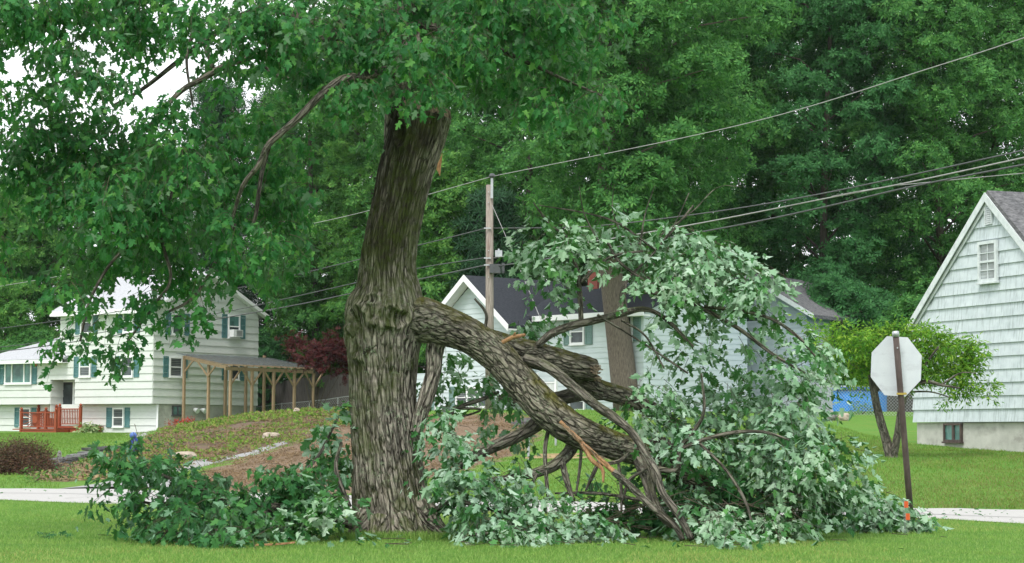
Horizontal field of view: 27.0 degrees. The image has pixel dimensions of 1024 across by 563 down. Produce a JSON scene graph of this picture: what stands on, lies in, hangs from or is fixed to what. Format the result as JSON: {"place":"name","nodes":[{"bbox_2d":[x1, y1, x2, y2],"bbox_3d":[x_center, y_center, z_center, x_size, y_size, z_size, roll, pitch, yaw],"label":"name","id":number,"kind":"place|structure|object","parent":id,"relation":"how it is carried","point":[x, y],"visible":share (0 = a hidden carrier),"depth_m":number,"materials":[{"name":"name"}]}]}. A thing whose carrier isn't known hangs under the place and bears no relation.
{"place":"outdoors","nodes":[
{"label":"outdoors","id":0,"kind":"place"},
{"bbox_2d":[60,441,287,488],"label":"driveway","id":1,"kind":"structure","parent":0,"point":[201,463],"depth_m":62.40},
{"bbox_2d":[0,408,510,496],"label":"grass","id":2,"kind":"structure","parent":0,"point":[81,440],"depth_m":79.02,"materials":[{"name":"plant"}]},
{"bbox_2d":[331,529,456,540],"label":"grass","id":3,"kind":"structure","parent":0,"point":[429,536],"depth_m":27.14,"materials":[{"name":"plant"}]},
{"bbox_2d":[0,0,1022,331],"label":"sky","id":4,"kind":"structure","parent":0,"point":[173,80],"materials":[{"name":"white"}]},
{"bbox_2d":[0,408,1023,562],"bbox_3d":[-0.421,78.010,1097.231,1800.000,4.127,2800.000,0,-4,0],"label":"ground","id":5,"kind":"structure","parent":0,"point":[865,423],"depth_m":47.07,"materials":[{"name":"plant"}]},
{"bbox_2d":[0,324,59,352],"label":"bush","id":6,"kind":"object","parent":5,"relation":"on","point":[32,334],"visible":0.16,"depth_m":128.97,"materials":[{"name":"green plant"}]},
{"bbox_2d":[16,466,50,482],"bbox_3d":[-12.019,4.845,53.291,0.819,0.702,0.784,-2,-5,32],"label":"shrub","id":7,"kind":"object","parent":5,"relation":"on","point":[25,468],"visible":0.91,"depth_m":53.25,"materials":[{"name":"green plant"}]},
{"bbox_2d":[0,433,68,474],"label":"barberry bush","id":8,"kind":"object","parent":5,"relation":"on","point":[15,456],"visible":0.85,"depth_m":56.89,"materials":[{"name":"red plant"}]},
{"bbox_2d":[0,174,86,349],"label":"broadleaf tree","id":9,"kind":"object","parent":5,"relation":"on","point":[10,316],"visible":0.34,"depth_m":131.97,"materials":[{"name":"green plant"}]},
{"bbox_2d":[35,530,72,538],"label":"leaf litter","id":10,"kind":"object","parent":5,"relation":"on","point":[49,535],"visible":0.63,"depth_m":27.45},
{"bbox_2d":[12,403,103,431],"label":"deck","id":11,"kind":"structure","parent":5,"relation":"on","point":[55,422],"depth_m":119.70,"materials":[{"name":"red wood"}]},
{"bbox_2d":[44,464,74,480],"bbox_3d":[-11.413,4.911,54.115,0.845,0.564,0.732,0,-4,0],"label":"shrub","id":12,"kind":"object","parent":5,"relation":"on","point":[70,472],"visible":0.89,"depth_m":54.01,"materials":[{"name":"green plant"}]},
{"bbox_2d":[0,155,120,342],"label":"oak tree","id":13,"kind":"object","parent":5,"relation":"on","point":[35,295],"visible":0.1,"depth_m":135.04,"materials":[{"name":"green plant"}]},
{"bbox_2d":[48,452,92,466],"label":"stone wall","id":14,"kind":"structure","parent":5,"relation":"on","point":[73,457],"depth_m":60.62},
{"bbox_2d":[31,450,130,478],"bbox_3d":[-11.702,5.230,61.608,2.243,0.702,15.365,0,-4,-2],"label":"ground cover","id":15,"kind":"object","parent":5,"relation":"on","point":[90,459],"visible":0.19,"depth_m":55.80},
{"bbox_2d":[25,448,137,480],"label":"straw mulch","id":16,"kind":"object","parent":5,"relation":"on","point":[77,466],"visible":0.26,"depth_m":56.42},
{"bbox_2d":[72,421,103,432],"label":"hosta","id":17,"kind":"object","parent":5,"relation":"on","point":[92,429],"visible":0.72,"depth_m":115.98,"materials":[{"name":"green plant"}]},
{"bbox_2d":[23,148,162,338],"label":"oak tree","id":18,"kind":"object","parent":5,"relation":"on","point":[62,226],"depth_m":137.38,"materials":[{"name":"green plant"}]},
{"bbox_2d":[78,446,120,451],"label":"stone wall","id":19,"kind":"structure","parent":5,"relation":"on","point":[100,449],"depth_m":67.13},
{"bbox_2d":[0,272,269,432],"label":"split level house","id":20,"kind":"structure","parent":5,"relation":"on","point":[147,397],"depth_m":121.31,"materials":[{"name":"wood"}]},
{"bbox_2d":[3,364,31,384],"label":"window","id":21,"kind":"structure","parent":20,"relation":"in","point":[14,374],"depth_m":124.39,"materials":[{"name":"glass"}]},
{"bbox_2d":[19,408,30,425],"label":"window","id":22,"kind":"structure","parent":20,"relation":"in","point":[25,409],"depth_m":124.48,"materials":[{"name":"white glass"}]},
{"bbox_2d":[63,382,72,403],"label":"door","id":23,"kind":"structure","parent":20,"relation":"in","point":[67,386],"depth_m":123.24,"materials":[{"name":"black paint"}]},
{"bbox_2d":[78,357,90,377],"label":"window","id":24,"kind":"structure","parent":20,"relation":"in","point":[84,371],"depth_m":121.07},
{"bbox_2d":[79,315,92,334],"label":"window","id":25,"kind":"structure","parent":20,"relation":"in","point":[87,324],"depth_m":121.22,"materials":[{"name":"glass"}]},
{"bbox_2d":[111,408,124,427],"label":"window","id":26,"kind":"structure","parent":20,"relation":"in","point":[117,413],"depth_m":119.95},
{"bbox_2d":[120,356,133,377],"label":"window","id":27,"kind":"structure","parent":20,"relation":"in","point":[129,373],"depth_m":118.99,"materials":[{"name":"white glass"}]},
{"bbox_2d":[168,357,182,377],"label":"window","id":28,"kind":"structure","parent":20,"relation":"in","point":[175,363],"depth_m":119.28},
{"bbox_2d":[171,406,181,415],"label":"window","id":29,"kind":"structure","parent":20,"relation":"in","point":[176,410],"depth_m":119.31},
{"bbox_2d":[171,313,184,335],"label":"window","id":30,"kind":"structure","parent":20,"relation":"in","point":[173,330],"depth_m":119.31,"materials":[{"name":"white glass"}]},
{"bbox_2d":[228,365,239,380],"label":"window","id":31,"kind":"structure","parent":20,"relation":"in","point":[234,373],"depth_m":123.06,"materials":[{"name":"glass"}]},
{"bbox_2d":[227,315,240,338],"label":"window","id":32,"kind":"structure","parent":20,"relation":"in","point":[233,322],"depth_m":123.15,"materials":[{"name":"white glass"}]},
{"bbox_2d":[230,329,242,336],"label":"air conditioner","id":33,"kind":"object","parent":20,"relation":"attached to","point":[235,333],"visible":1,"depth_m":122.81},
{"bbox_2d":[98,130,209,276],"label":"oak tree","id":34,"kind":"object","parent":5,"relation":"on","point":[176,146],"visible":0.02,"depth_m":141.08,"materials":[{"name":"green plant"}]},
{"bbox_2d":[164,416,194,425],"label":"red flowers","id":35,"kind":"object","parent":5,"relation":"on","point":[187,418],"visible":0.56,"depth_m":111.70,"materials":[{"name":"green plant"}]},
{"bbox_2d":[172,451,196,459],"bbox_3d":[-9.784,5.228,63.679,0.754,0.313,0.524,0,-4,0],"label":"slab rock","id":36,"kind":"object","parent":5,"relation":"on","point":[190,453],"visible":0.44,"depth_m":63.50,"materials":[{"name":"beige stone"}]},
{"bbox_2d":[153,77,274,345],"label":"pine tree","id":37,"kind":"object","parent":5,"relation":"on","point":[219,121],"visible":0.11,"depth_m":136.02,"materials":[{"name":"plant"}]},
{"bbox_2d":[75,401,376,549],"bbox_3d":[-3.089,2.401,27.127,3.532,1.997,4.410,-4,-6,44],"label":"fallen branch","id":38,"kind":"object","parent":5,"relation":"on","point":[300,502],"visible":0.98,"depth_m":26.61,"materials":[{"name":"green plant"}]},
{"bbox_2d":[117,405,348,468],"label":"ground cover","id":39,"kind":"object","parent":5,"relation":"on","point":[185,448],"visible":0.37,"depth_m":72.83,"materials":[{"name":"plant"}]},
{"bbox_2d":[120,407,349,467],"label":"straw mulch","id":40,"kind":"object","parent":5,"relation":"on","point":[211,453],"visible":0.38,"depth_m":73.41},
{"bbox_2d":[182,354,321,422],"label":"pergola","id":41,"kind":"object","parent":5,"relation":"on","point":[264,362],"visible":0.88,"depth_m":119.85,"materials":[{"name":"brown"}]},
{"bbox_2d":[225,85,310,377],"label":"pine tree","id":42,"kind":"object","parent":5,"relation":"on","point":[269,312],"visible":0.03,"depth_m":139.98,"materials":[{"name":"plant"}]},
{"bbox_2d":[256,331,284,411],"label":"bush","id":43,"kind":"object","parent":5,"relation":"on","point":[266,349],"visible":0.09,"depth_m":130.68,"materials":[{"name":"green plant"}]},
{"bbox_2d":[259,323,304,380],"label":"bush","id":44,"kind":"object","parent":5,"relation":"on","point":[283,356],"visible":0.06,"depth_m":134.89,"materials":[{"name":"green plant"}]},
{"bbox_2d":[256,396,348,410],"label":"chain link fence","id":45,"kind":"object","parent":5,"relation":"on","point":[308,402],"visible":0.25,"depth_m":125.39,"materials":[{"name":"metal"}]},
{"bbox_2d":[258,374,348,410],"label":"board fence","id":46,"kind":"object","parent":5,"relation":"on","point":[284,391],"visible":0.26,"depth_m":128.66,"materials":[{"name":"wood"}]},
{"bbox_2d":[237,1,379,407],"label":"oak tree","id":47,"kind":"object","parent":5,"relation":"on","point":[313,317],"visible":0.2,"depth_m":126.51,"materials":[{"name":"green plant"}]},
{"bbox_2d":[248,114,368,387],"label":"broadleaf tree","id":48,"kind":"object","parent":5,"relation":"on","point":[318,187],"visible":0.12,"depth_m":129.36,"materials":[{"name":"green plant"}]},
{"bbox_2d":[274,326,348,407],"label":"red maple","id":49,"kind":"object","parent":5,"relation":"on","point":[326,352],"visible":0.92,"depth_m":116.83,"materials":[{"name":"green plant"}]},
{"bbox_2d":[0,0,643,534],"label":"maple tree","id":50,"kind":"object","parent":5,"relation":"on","point":[130,222],"visible":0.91,"depth_m":27.75,"materials":[{"name":"green plant"}]},
{"bbox_2d":[194,411,533,489],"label":"straw mulch","id":51,"kind":"object","parent":5,"relation":"on","point":[240,475],"visible":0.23,"depth_m":61.82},
{"bbox_2d":[295,0,450,324],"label":"broadleaf tree","id":52,"kind":"object","parent":5,"relation":"on","point":[346,223],"visible":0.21,"depth_m":122.55,"materials":[{"name":"green plant"}]},
{"bbox_2d":[308,0,511,332],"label":"oak tree","id":53,"kind":"object","parent":5,"relation":"on","point":[379,140],"visible":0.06,"depth_m":120.37,"materials":[{"name":"green plant"}]},
{"bbox_2d":[416,148,506,373],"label":"broadleaf tree","id":54,"kind":"object","parent":5,"relation":"on","point":[442,208],"visible":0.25,"depth_m":106.70,"materials":[{"name":"green plant"}]},
{"bbox_2d":[367,14,557,291],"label":"oak tree","id":55,"kind":"object","parent":5,"relation":"on","point":[448,142],"visible":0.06,"depth_m":117.39,"materials":[{"name":"green plant"}]},
{"bbox_2d":[442,184,537,289],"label":"pine tree","id":56,"kind":"object","parent":5,"relation":"on","point":[504,200],"visible":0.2,"depth_m":105.43,"materials":[{"name":"plant"}]},
{"bbox_2d":[484,173,504,409],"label":"utility pole","id":57,"kind":"object","parent":5,"relation":"on","point":[491,268],"visible":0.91,"depth_m":85.11,"materials":[{"name":"grey wood"}]},
{"bbox_2d":[0,265,483,351],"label":"power line","id":58,"kind":"object","parent":57,"relation":"attached to","point":[262,311],"visible":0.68,"depth_m":98.52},
{"bbox_2d":[0,228,483,328],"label":"power line","id":59,"kind":"object","parent":57,"relation":"attached to","point":[246,286],"visible":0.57,"depth_m":96.80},
{"bbox_2d":[2,257,483,346],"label":"power line","id":60,"kind":"object","parent":57,"relation":"attached to","point":[269,302],"visible":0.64,"depth_m":97.91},
{"bbox_2d":[3,177,489,285],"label":"power line","id":61,"kind":"object","parent":57,"relation":"attached to","point":[316,222],"visible":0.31,"depth_m":94.82,"materials":[{"name":"metal"}]},
{"bbox_2d":[493,149,1023,228],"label":"power line","id":62,"kind":"object","parent":57,"relation":"attached to","point":[810,195],"visible":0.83,"depth_m":64.93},
{"bbox_2d":[493,157,1023,258],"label":"power line","id":63,"kind":"object","parent":57,"relation":"attached to","point":[836,196],"visible":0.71,"depth_m":64.05,"materials":[{"name":"metal"}]},
{"bbox_2d":[834,173,1023,195],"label":"power line","id":64,"kind":"object","parent":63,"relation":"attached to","point":[947,180],"visible":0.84,"depth_m":59.11,"materials":[{"name":"metal"}]},
{"bbox_2d":[495,37,1023,175],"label":"power line","id":65,"kind":"object","parent":57,"relation":"attached to","point":[790,111],"visible":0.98,"depth_m":66.34,"materials":[{"name":"metal"}]},
{"bbox_2d":[499,164,1023,265],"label":"power line","id":66,"kind":"object","parent":57,"relation":"attached to","point":[998,169],"visible":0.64,"depth_m":63.24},
{"bbox_2d":[424,74,573,290],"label":"oak tree","id":67,"kind":"object","parent":5,"relation":"on","point":[523,138],"depth_m":133.41,"materials":[{"name":"green plant"}]},
{"bbox_2d":[421,1,598,284],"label":"oak tree","id":68,"kind":"object","parent":5,"relation":"on","point":[487,139],"visible":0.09,"depth_m":110.47,"materials":[{"name":"green plant"}]},
{"bbox_2d":[0,499,1023,562],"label":"grass","id":69,"kind":"structure","parent":5,"relation":"on","point":[479,554],"depth_m":24.94,"materials":[{"name":"plant"}]},
{"bbox_2d":[151,532,902,548],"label":"leaf litter","id":70,"kind":"object","parent":69,"relation":"on","point":[330,544],"visible":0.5,"depth_m":25.85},
{"bbox_2d":[470,3,583,286],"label":"oak tree","id":71,"kind":"object","parent":5,"relation":"on","point":[481,121],"depth_m":130.11,"materials":[{"name":"green plant"}]},
{"bbox_2d":[111,533,943,546],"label":"twig litter","id":72,"kind":"object","parent":5,"relation":"on","point":[555,541],"visible":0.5,"depth_m":25.72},
{"bbox_2d":[523,453,585,458],"bbox_3d":[1.232,4.885,59.753,1.852,0.151,2.394,0,-4,0],"label":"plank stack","id":73,"kind":"object","parent":5,"relation":"on","point":[554,455],"visible":0.44,"depth_m":59.59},
{"bbox_2d":[477,0,632,285],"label":"oak tree","id":74,"kind":"object","parent":5,"relation":"on","point":[584,283],"visible":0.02,"depth_m":115.28,"materials":[{"name":"green plant"}]},
{"bbox_2d":[416,269,756,411],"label":"mint house","id":75,"kind":"structure","parent":5,"relation":"on","point":[510,307],"depth_m":95.33,"materials":[{"name":"wood"}]},
{"bbox_2d":[455,386,484,408],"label":"window","id":76,"kind":"structure","parent":75,"relation":"in","point":[460,398],"depth_m":97.92,"materials":[{"name":"white glass"}]},
{"bbox_2d":[568,320,584,345],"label":"window","id":77,"kind":"structure","parent":75,"relation":"in","point":[578,335],"depth_m":94.82,"materials":[{"name":"white glass"}]},
{"bbox_2d":[568,401,584,409],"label":"window","id":78,"kind":"structure","parent":75,"relation":"in","point":[576,405],"depth_m":94.54,"materials":[{"name":"white glass"}]},
{"bbox_2d":[490,0,750,411],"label":"oak tree","id":79,"kind":"object","parent":5,"relation":"on","point":[609,175],"visible":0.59,"depth_m":90.13,"materials":[{"name":"green plant"}]},
{"bbox_2d":[535,0,802,288],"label":"oak tree","id":80,"kind":"object","parent":5,"relation":"on","point":[705,31],"visible":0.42,"depth_m":93.31,"materials":[{"name":"green plant"}]},
{"bbox_2d":[400,184,953,550],"bbox_3d":[2.254,1.077,28.065,7.884,4.870,5.588,0,-4,0],"label":"fallen limb","id":81,"kind":"object","parent":5,"relation":"on","point":[717,506],"visible":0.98,"depth_m":27.91,"materials":[{"name":"green plant"}]},
{"bbox_2d":[618,0,820,285],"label":"oak tree","id":82,"kind":"object","parent":5,"relation":"on","point":[740,232],"visible":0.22,"depth_m":106.89,"materials":[{"name":"green plant"}]},
{"bbox_2d":[672,1,834,279],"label":"oak tree","id":83,"kind":"object","parent":5,"relation":"on","point":[767,149],"depth_m":131.15,"materials":[{"name":"green plant"}]},
{"bbox_2d":[679,0,862,279],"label":"oak tree","id":84,"kind":"object","parent":5,"relation":"on","point":[785,151],"visible":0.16,"depth_m":110.07,"materials":[{"name":"green plant"}]},
{"bbox_2d":[734,273,864,409],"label":"grey house","id":85,"kind":"structure","parent":5,"relation":"on","point":[819,312],"depth_m":96.81,"materials":[{"name":"blue"}]},
{"bbox_2d":[717,1,881,278],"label":"oak tree","id":86,"kind":"object","parent":5,"relation":"on","point":[800,43],"visible":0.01,"depth_m":129.68,"materials":[{"name":"green plant"}]},
{"bbox_2d":[772,376,834,413],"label":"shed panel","id":87,"kind":"structure","parent":5,"relation":"on","point":[785,399],"depth_m":87.48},
{"bbox_2d":[715,0,940,286],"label":"oak tree","id":88,"kind":"object","parent":5,"relation":"on","point":[851,58],"visible":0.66,"depth_m":105.74,"materials":[{"name":"green plant"}]},
{"bbox_2d":[633,438,1023,508],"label":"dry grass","id":89,"kind":"structure","parent":5,"relation":"on","point":[957,488],"depth_m":45.16,"materials":[{"name":"plant"}]},
{"bbox_2d":[802,268,882,385],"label":"bush","id":90,"kind":"object","parent":5,"relation":"on","point":[845,296],"visible":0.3,"depth_m":99.14,"materials":[{"name":"green plant"}]},
{"bbox_2d":[764,1,950,285],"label":"oak tree","id":91,"kind":"object","parent":5,"relation":"on","point":[867,145],"depth_m":131.43,"materials":[{"name":"green plant"}]},
{"bbox_2d":[833,387,886,411],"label":"swimming pool","id":92,"kind":"structure","parent":5,"relation":"on","point":[843,403],"depth_m":90.94,"materials":[{"name":"plastic"}]},
{"bbox_2d":[847,396,873,413],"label":"pool plant","id":93,"kind":"object","parent":5,"relation":"on","point":[859,408],"visible":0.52,"depth_m":86.14,"materials":[{"name":"green plant"}]},
{"bbox_2d":[818,386,912,416],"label":"chain link fence","id":94,"kind":"object","parent":5,"relation":"on","point":[862,402],"visible":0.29,"depth_m":85.04,"materials":[{"name":"metal"}]},
{"bbox_2d":[855,286,899,340],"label":"bush","id":95,"kind":"object","parent":5,"relation":"on","point":[881,297],"visible":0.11,"depth_m":100.95,"materials":[{"name":"green plant"}]},
{"bbox_2d":[785,0,973,299],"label":"oak tree","id":96,"kind":"object","parent":5,"relation":"on","point":[870,167],"visible":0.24,"depth_m":110.73,"materials":[{"name":"green plant"}]},
{"bbox_2d":[857,291,923,385],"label":"bush","id":97,"kind":"object","parent":5,"relation":"on","point":[906,306],"visible":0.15,"depth_m":98.48,"materials":[{"name":"green plant"}]},
{"bbox_2d":[871,331,921,507],"bbox_3d":[5.774,2.231,31.882,0.778,2.984,0.215,1,-4,-3],"label":"stop sign","id":98,"kind":"object","parent":5,"relation":"on","point":[896,360],"visible":0.94,"depth_m":32.04,"materials":[{"name":"metal"}]},
{"bbox_2d":[787,307,1006,457],"bbox_3d":[9.559,2.486,51.857,5.247,3.806,2.922,1,-4,-6],"label":"peach tree","id":99,"kind":"object","parent":5,"relation":"on","point":[944,369],"visible":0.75,"depth_m":51.60,"materials":[{"name":"green plant"}]},
{"bbox_2d":[887,393,913,411],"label":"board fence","id":100,"kind":"object","parent":5,"relation":"on","point":[891,407],"visible":0.08,"depth_m":94.37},
{"bbox_2d":[849,4,990,294],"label":"oak tree","id":101,"kind":"object","parent":5,"relation":"on","point":[924,203],"visible":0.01,"depth_m":129.34,"materials":[{"name":"green plant"}]},
{"bbox_2d":[829,0,1023,300],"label":"oak tree","id":102,"kind":"object","parent":5,"relation":"on","point":[938,149],"visible":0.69,"depth_m":106.29,"materials":[{"name":"green plant"}]},
{"bbox_2d":[894,0,1023,271],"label":"oak tree","id":103,"kind":"object","parent":5,"relation":"on","point":[963,121],"visible":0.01,"depth_m":130.70,"materials":[{"name":"green plant"}]},
{"bbox_2d":[897,0,1023,277],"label":"oak tree","id":104,"kind":"object","parent":5,"relation":"on","point":[1017,6],"visible":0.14,"depth_m":110.53,"materials":[{"name":"green plant"}]},
{"bbox_2d":[907,190,1023,451],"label":"shingled house","id":105,"kind":"structure","parent":5,"relation":"on","point":[975,287],"depth_m":56.65,"materials":[{"name":"white"}]},
{"bbox_2d":[941,423,963,442],"bbox_3d":[11.979,4.130,58.025,0.110,0.542,0.930,2,-4,-21],"label":"window","id":106,"kind":"structure","parent":105,"relation":"in","point":[953,432],"depth_m":57.95,"materials":[{"name":"glass"}]},
{"bbox_2d":[976,239,998,284],"bbox_3d":[12.594,-0.508,56.525,0.110,1.141,0.933,2,-4,-21],"label":"window","id":107,"kind":"structure","parent":105,"relation":"in","point":[987,251],"depth_m":56.51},
{"bbox_2d":[944,1,1023,234],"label":"oak tree","id":108,"kind":"object","parent":5,"relation":"on","point":[1010,147],"visible":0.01,"depth_m":131.02,"materials":[{"name":"green plant"}]},
{"bbox_2d":[953,0,1023,192],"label":"oak tree","id":109,"kind":"object","parent":5,"relation":"on","point":[1003,37],"visible":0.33,"depth_m":108.41,"materials":[{"name":"green plant"}]},
{"bbox_2d":[0,488,1023,522],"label":"road","id":110,"kind":"structure","parent":0,"point":[81,495],"depth_m":41.89,"materials":[{"name":"asphalt"}]},
{"bbox_2d":[0,489,1007,517],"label":"road debris","id":111,"kind":"object","parent":110,"relation":"on","point":[926,508],"visible":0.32,"depth_m":38.43,"materials":[{"name":"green plant"}]},
{"bbox_2d":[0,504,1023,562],"bbox_3d":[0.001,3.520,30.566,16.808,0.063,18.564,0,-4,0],"label":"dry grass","id":112,"kind":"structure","parent":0,"point":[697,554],"depth_m":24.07,"materials":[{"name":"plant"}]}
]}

